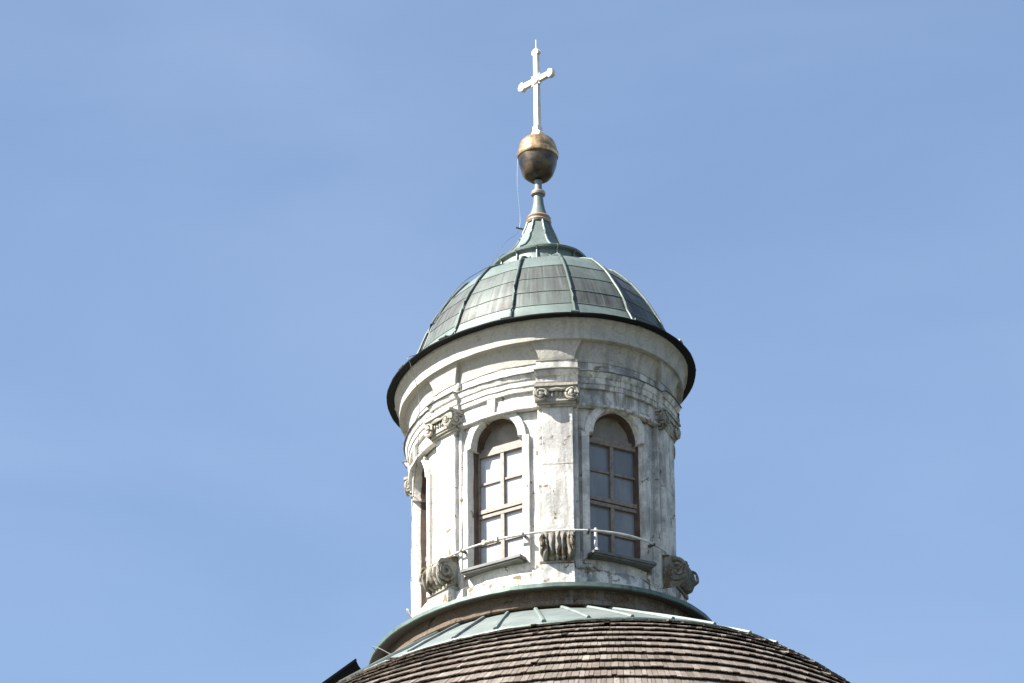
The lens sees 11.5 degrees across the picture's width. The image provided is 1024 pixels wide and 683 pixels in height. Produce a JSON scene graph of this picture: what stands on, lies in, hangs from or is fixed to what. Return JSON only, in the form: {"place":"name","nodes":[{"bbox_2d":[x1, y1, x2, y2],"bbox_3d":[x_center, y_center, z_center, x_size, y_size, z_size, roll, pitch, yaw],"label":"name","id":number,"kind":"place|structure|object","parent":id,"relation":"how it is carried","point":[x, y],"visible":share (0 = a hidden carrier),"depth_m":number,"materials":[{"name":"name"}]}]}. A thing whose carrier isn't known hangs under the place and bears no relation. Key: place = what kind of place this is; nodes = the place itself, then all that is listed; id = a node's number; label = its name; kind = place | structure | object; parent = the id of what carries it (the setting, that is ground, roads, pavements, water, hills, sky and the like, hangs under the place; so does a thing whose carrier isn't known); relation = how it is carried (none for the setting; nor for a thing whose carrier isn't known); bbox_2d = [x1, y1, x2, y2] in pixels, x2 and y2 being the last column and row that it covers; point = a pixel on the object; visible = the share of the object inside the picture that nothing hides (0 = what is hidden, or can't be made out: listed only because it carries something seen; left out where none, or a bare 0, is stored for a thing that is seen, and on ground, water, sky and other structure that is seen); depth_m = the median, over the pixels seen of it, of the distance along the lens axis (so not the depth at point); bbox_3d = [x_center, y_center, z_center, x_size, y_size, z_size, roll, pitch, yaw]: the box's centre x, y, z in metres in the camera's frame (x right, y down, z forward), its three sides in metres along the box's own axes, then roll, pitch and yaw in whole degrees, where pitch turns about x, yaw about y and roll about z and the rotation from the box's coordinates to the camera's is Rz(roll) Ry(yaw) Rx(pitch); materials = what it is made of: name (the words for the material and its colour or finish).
{"place":"outdoors","nodes":[
{"label":"outdoors","id":0,"kind":"place"},
{"bbox_2d":[0,0,1023,682],"label":"sky","id":1,"kind":"structure","parent":0,"point":[228,228],"materials":[{"name":"blue"}]},
{"label":"gravel forecourt","id":2,"kind":"structure","parent":0,"visible":0},
{"bbox_2d":[337,605,849,682],"bbox_3d":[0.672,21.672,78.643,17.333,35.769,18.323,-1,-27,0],"label":"church","id":3,"kind":"structure","parent":2,"relation":"on","point":[679,649],"depth_m":80.37,"materials":[{"name":"brown wood"}]},
{"bbox_2d":[322,658,365,682],"bbox_3d":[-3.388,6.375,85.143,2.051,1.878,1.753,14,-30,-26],"label":"roof hatch","id":4,"kind":"object","parent":3,"relation":"attached to","point":[351,667],"visible":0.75,"depth_m":84.87,"materials":[{"name":"black metal"}]},
{"bbox_2d":[368,218,712,664],"bbox_3d":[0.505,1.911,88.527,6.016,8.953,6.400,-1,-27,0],"label":"roof lantern","id":5,"kind":"object","parent":3,"relation":"on","point":[554,378],"visible":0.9,"depth_m":86.51,"materials":[{"name":"white paint"}]},
{"bbox_2d":[372,159,523,653],"bbox_3d":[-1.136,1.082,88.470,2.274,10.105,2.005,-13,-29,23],"label":"lightning conductor","id":6,"kind":"object","parent":5,"relation":"attached to","point":[418,392],"visible":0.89,"depth_m":88.56,"materials":[{"name":"metal"}]},
{"bbox_2d":[478,423,522,564],"bbox_3d":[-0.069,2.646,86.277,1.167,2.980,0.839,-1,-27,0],"label":"window","id":7,"kind":"structure","parent":5,"relation":"in","point":[500,491],"depth_m":86.25,"materials":[{"name":"grey glass"}]},
{"bbox_2d":[517,133,558,222],"bbox_3d":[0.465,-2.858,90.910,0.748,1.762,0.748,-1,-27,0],"label":"roof finial","id":8,"kind":"object","parent":5,"relation":"on","point":[537,155],"visible":1,"depth_m":90.81,"materials":[{"name":"gold metal"}]},
{"bbox_2d":[518,40,554,133],"bbox_3d":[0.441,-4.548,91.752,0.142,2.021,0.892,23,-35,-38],"label":"roof cross","id":9,"kind":"object","parent":8,"relation":"on","point":[536,80],"visible":1,"depth_m":91.71,"materials":[{"name":"white metal"}]},
{"bbox_2d":[406,529,671,617],"bbox_3d":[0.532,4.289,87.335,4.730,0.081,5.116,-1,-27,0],"label":"iron ring","id":10,"kind":"object","parent":5,"relation":"attached to","point":[496,539],"visible":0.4,"depth_m":85.34,"materials":[{"name":"metal"}]},
{"bbox_2d":[594,528,598,549],"bbox_3d":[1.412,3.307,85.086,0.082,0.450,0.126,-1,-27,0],"label":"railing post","id":11,"kind":"object","parent":5,"relation":"on","point":[596,540],"visible":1,"depth_m":85.10,"materials":[{"name":"grey metal"}]},
{"bbox_2d":[589,417,636,557],"bbox_3d":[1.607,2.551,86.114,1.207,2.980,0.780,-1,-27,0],"label":"window","id":12,"kind":"structure","parent":5,"relation":"in","point":[612,508],"depth_m":86.06,"materials":[{"name":"grey glass"}]}
]}

